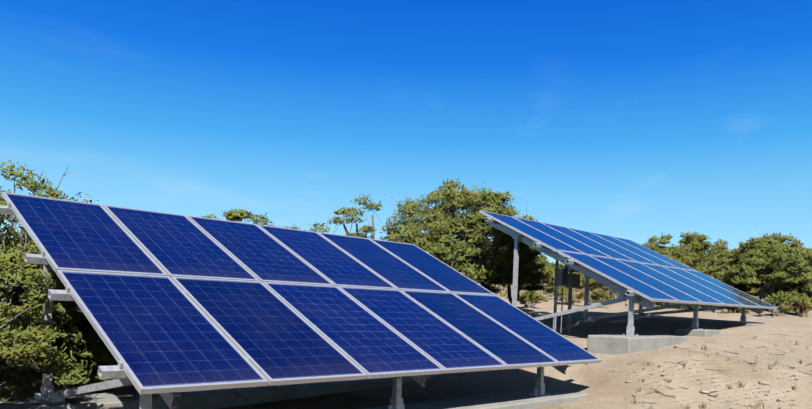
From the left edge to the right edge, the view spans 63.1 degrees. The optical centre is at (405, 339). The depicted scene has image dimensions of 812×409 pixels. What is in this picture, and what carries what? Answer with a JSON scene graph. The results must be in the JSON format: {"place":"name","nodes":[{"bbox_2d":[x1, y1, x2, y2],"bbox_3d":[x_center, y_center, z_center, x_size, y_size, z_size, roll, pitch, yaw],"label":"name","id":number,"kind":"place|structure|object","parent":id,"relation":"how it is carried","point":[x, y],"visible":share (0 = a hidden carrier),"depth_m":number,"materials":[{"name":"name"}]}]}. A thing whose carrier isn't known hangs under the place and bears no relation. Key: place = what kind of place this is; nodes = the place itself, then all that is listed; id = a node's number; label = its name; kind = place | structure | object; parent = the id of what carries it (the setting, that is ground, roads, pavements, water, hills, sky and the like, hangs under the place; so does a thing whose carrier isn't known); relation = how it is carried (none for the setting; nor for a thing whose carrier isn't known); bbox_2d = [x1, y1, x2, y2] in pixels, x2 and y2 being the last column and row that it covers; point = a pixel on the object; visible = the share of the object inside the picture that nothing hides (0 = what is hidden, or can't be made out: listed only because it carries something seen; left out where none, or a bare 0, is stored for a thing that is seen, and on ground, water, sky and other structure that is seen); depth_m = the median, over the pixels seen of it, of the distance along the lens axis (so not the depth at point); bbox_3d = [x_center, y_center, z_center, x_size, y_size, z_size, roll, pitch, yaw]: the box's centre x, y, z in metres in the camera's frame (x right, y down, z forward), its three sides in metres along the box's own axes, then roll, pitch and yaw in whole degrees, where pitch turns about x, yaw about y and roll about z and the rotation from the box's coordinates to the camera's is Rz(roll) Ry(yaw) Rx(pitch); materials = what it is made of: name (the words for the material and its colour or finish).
{"place":"outdoors","nodes":[
{"label":"outdoors","id":0,"kind":"place"},
{"bbox_2d":[0,365,22,386],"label":"bush","id":1,"kind":"object","parent":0,"point":[16,380],"depth_m":8.06,"materials":[{"name":"green plant"}]},
{"bbox_2d":[0,371,39,399],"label":"bush","id":2,"kind":"object","parent":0,"point":[25,388],"depth_m":6.96,"materials":[{"name":"green plant"}]},
{"bbox_2d":[0,278,811,408],"bbox_3d":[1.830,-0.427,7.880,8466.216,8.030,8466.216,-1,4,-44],"label":"terrain","id":3,"kind":"structure","parent":0,"point":[467,384],"depth_m":9.28,"materials":[{"name":"beige sand"}]},
{"bbox_2d":[0,373,24,401],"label":"bush","id":4,"kind":"object","parent":3,"relation":"on","point":[13,394],"depth_m":6.57,"materials":[{"name":"green plant"}]},
{"bbox_2d":[3,374,55,398],"bbox_3d":[-3.855,0.589,7.084,0.554,0.521,0.754,-12,14,-79],"label":"bush","id":5,"kind":"object","parent":3,"relation":"on","point":[26,383],"depth_m":7.07,"materials":[{"name":"green plant"}]},
{"bbox_2d":[0,230,89,389],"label":"tree","id":6,"kind":"object","parent":3,"relation":"on","point":[38,335],"depth_m":6.19,"materials":[{"name":"green plant"}]},
{"bbox_2d":[0,159,97,383],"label":"tree","id":7,"kind":"object","parent":3,"relation":"on","point":[31,184],"depth_m":8.26,"materials":[{"name":"green plant"}]},
{"bbox_2d":[35,374,71,390],"bbox_3d":[-4.058,0.461,7.615,0.417,0.665,0.759,2,3,0],"label":"bush","id":8,"kind":"object","parent":3,"relation":"on","point":[58,388],"depth_m":7.62,"materials":[{"name":"green plant"}]},
{"bbox_2d":[0,299,120,395],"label":"tree","id":9,"kind":"object","parent":3,"relation":"on","point":[92,340],"depth_m":7.05,"materials":[{"name":"green plant"}]},
{"bbox_2d":[83,373,115,392],"bbox_3d":[-3.758,0.500,8.313,0.679,0.477,0.696,-1,4,-44],"label":"bush","id":10,"kind":"object","parent":3,"relation":"on","point":[105,391],"depth_m":8.20,"materials":[{"name":"green plant"}]},
{"bbox_2d":[202,208,277,226],"bbox_3d":[-3.699,-1.371,14.359,2.773,2.922,2.738,-1,4,-44],"label":"tree","id":11,"kind":"object","parent":3,"relation":"on","point":[235,214],"depth_m":14.17,"materials":[{"name":"green plant"}]},
{"bbox_2d":[0,202,581,408],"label":"array racking","id":12,"kind":"object","parent":3,"relation":"on","point":[48,393],"visible":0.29,"depth_m":6.48,"materials":[{"name":"silver metal"}]},
{"bbox_2d":[2,192,601,394],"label":"solar panels","id":13,"kind":"object","parent":12,"relation":"on","point":[157,328],"visible":1,"depth_m":6.76,"materials":[{"name":"blue glass"}]},
{"bbox_2d":[235,364,586,396],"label":"array cables","id":14,"kind":"object","parent":13,"relation":"attached to","point":[460,374],"visible":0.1,"depth_m":5.55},
{"bbox_2d":[0,375,587,408],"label":"array concrete footings","id":15,"kind":"object","parent":3,"relation":"on","point":[213,399],"visible":0.58,"depth_m":7.69,"materials":[{"name":"grey concrete"}]},
{"bbox_2d":[308,194,424,241],"bbox_3d":[-1.109,-1.820,15.257,3.382,3.015,3.081,-1,4,-44],"label":"tree","id":16,"kind":"object","parent":3,"relation":"on","point":[368,228],"depth_m":14.93,"materials":[{"name":"green plant"}]},
{"bbox_2d":[377,179,548,302],"bbox_3d":[1.257,-2.023,15.334,4.253,3.421,4.408,2,3,7],"label":"tree","id":17,"kind":"object","parent":3,"relation":"on","point":[461,249],"depth_m":14.15,"materials":[{"name":"green plant"}]},
{"bbox_2d":[119,334,811,408],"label":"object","id":18,"kind":"object","parent":3,"relation":"on","point":[708,391],"visible":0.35,"depth_m":8.49,"materials":[{"name":"beige sand"}]},
{"bbox_2d":[478,241,560,303],"bbox_3d":[2.770,-1.701,16.926,2.168,2.316,2.906,1,3,-17],"label":"bush","id":19,"kind":"object","parent":3,"relation":"on","point":[547,271],"depth_m":16.58,"materials":[{"name":"green plant"}]},
{"bbox_2d":[518,290,547,308],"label":"scrub","id":20,"kind":"object","parent":3,"relation":"on","point":[536,298],"depth_m":18.83,"materials":[{"name":"green plant"}]},
{"bbox_2d":[546,260,563,266],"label":"tree","id":21,"kind":"object","parent":3,"relation":"on","point":[552,264],"visible":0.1,"depth_m":51.58,"materials":[{"name":"green plant"}]},
{"bbox_2d":[544,286,568,299],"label":"scrub","id":22,"kind":"object","parent":3,"relation":"on","point":[565,292],"depth_m":23.84,"materials":[{"name":"green plant"}]},
{"bbox_2d":[551,263,564,272],"bbox_3d":[10.194,-3.894,39.471,3.300,1.740,2.982,-1,4,-44],"label":"tree","id":23,"kind":"object","parent":3,"relation":"on","point":[561,266],"visible":0.06,"depth_m":39.40,"materials":[{"name":"green plant"}]},
{"bbox_2d":[553,253,579,334],"bbox_3d":[3.027,-0.813,12.396,0.710,1.668,0.266,-1,4,-44],"label":"inverter rack","id":24,"kind":"object","parent":3,"relation":"on","point":[563,277],"visible":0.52,"depth_m":12.31,"materials":[{"name":"metal"}]},
{"bbox_2d":[568,270,598,288],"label":"bush","id":25,"kind":"object","parent":3,"relation":"on","point":[582,276],"depth_m":36.16,"materials":[{"name":"green plant"}]},
{"bbox_2d":[575,288,612,304],"bbox_3d":[5.904,-1.269,20.968,1.139,0.668,1.140,-1,4,-44],"label":"scrub","id":26,"kind":"object","parent":3,"relation":"on","point":[594,295],"depth_m":20.90,"materials":[{"name":"green plant"}]},
{"bbox_2d":[580,271,616,286],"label":"bush","id":27,"kind":"object","parent":3,"relation":"on","point":[592,283],"depth_m":32.43,"materials":[{"name":"green plant"}]},
{"bbox_2d":[602,284,628,297],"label":"scrub","id":28,"kind":"object","parent":3,"relation":"on","point":[604,288],"depth_m":25.91,"materials":[{"name":"green plant"}]},
{"bbox_2d":[485,216,763,335],"bbox_3d":[4.749,-1.237,13.748,6.332,2.153,3.496,-1,4,-44],"label":"array racking","id":29,"kind":"object","parent":3,"relation":"on","point":[632,296],"visible":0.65,"depth_m":12.43,"materials":[{"name":"grey metal"}]},
{"bbox_2d":[479,210,777,308],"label":"solar panels","id":30,"kind":"object","parent":29,"relation":"on","point":[641,276],"visible":1,"depth_m":13.02,"materials":[{"name":"blue glass"}]},
{"bbox_2d":[544,250,767,310],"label":"array cables","id":31,"kind":"object","parent":30,"relation":"attached to","point":[667,303],"visible":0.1,"depth_m":11.90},
{"bbox_2d":[476,280,811,408],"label":"dry grass tufts","id":32,"kind":"object","parent":3,"relation":"on","point":[576,300],"visible":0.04,"depth_m":21.75,"materials":[{"name":"beige plant"}]},
{"bbox_2d":[547,316,762,353],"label":"array concrete footings","id":33,"kind":"object","parent":3,"relation":"on","point":[609,344],"visible":0.33,"depth_m":10.56,"materials":[{"name":"grey concrete"}]},
{"bbox_2d":[639,233,699,268],"bbox_3d":[10.847,-3.038,28.112,3.493,3.000,3.722,-1,4,-44],"label":"tree","id":34,"kind":"object","parent":3,"relation":"on","point":[690,261],"depth_m":27.29,"materials":[{"name":"green plant"}]},
{"bbox_2d":[669,231,728,280],"bbox_3d":[13.438,-3.456,31.134,3.601,3.263,3.850,-1,4,-44],"label":"tree","id":35,"kind":"object","parent":3,"relation":"on","point":[698,245],"depth_m":30.34,"materials":[{"name":"green plant"}]},
{"bbox_2d":[632,334,811,408],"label":"dead twigs","id":36,"kind":"object","parent":3,"relation":"on","point":[724,371],"visible":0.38,"depth_m":8.65,"materials":[{"name":"brown plant"}]},
{"bbox_2d":[692,246,761,290],"bbox_3d":[12.832,-2.637,27.204,3.535,2.514,3.488,-1,4,-44],"label":"tree","id":37,"kind":"object","parent":3,"relation":"on","point":[701,267],"depth_m":26.94,"materials":[{"name":"green plant"}]},
{"bbox_2d":[711,228,811,310],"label":"tree","id":38,"kind":"object","parent":3,"relation":"on","point":[753,257],"depth_m":21.47,"materials":[{"name":"green plant"}]},
{"bbox_2d":[745,281,806,296],"bbox_3d":[18.852,-2.552,33.267,3.416,1.582,3.116,-1,4,-44],"label":"bush","id":39,"kind":"object","parent":3,"relation":"on","point":[753,292],"depth_m":33.36,"materials":[{"name":"green plant"}]},
{"bbox_2d":[760,293,795,315],"bbox_3d":[10.264,-0.914,18.352,1.037,0.737,1.040,-1,4,-44],"label":"scrub","id":40,"kind":"object","parent":3,"relation":"on","point":[786,308],"depth_m":18.34,"materials":[{"name":"green plant"}]},
{"bbox_2d":[768,291,807,313],"bbox_3d":[11.683,-1.113,20.245,1.146,0.798,1.172,-1,4,-44],"label":"scrub","id":41,"kind":"object","parent":3,"relation":"on","point":[782,293],"depth_m":20.38,"materials":[{"name":"green plant"}]},
{"bbox_2d":[780,293,811,315],"bbox_3d":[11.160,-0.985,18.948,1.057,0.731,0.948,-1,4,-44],"label":"scrub","id":42,"kind":"object","parent":3,"relation":"on","point":[803,303],"depth_m":18.87,"materials":[{"name":"green plant"}]},
{"bbox_2d":[0,0,811,264],"label":"sky","id":43,"kind":"structure","parent":0,"point":[637,121],"materials":[{"name":"blue"}]},
{"bbox_2d":[762,247,811,297],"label":"tree","id":44,"kind":"object","parent":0,"point":[776,287],"depth_m":25.21,"materials":[{"name":"green plant"}]}
]}

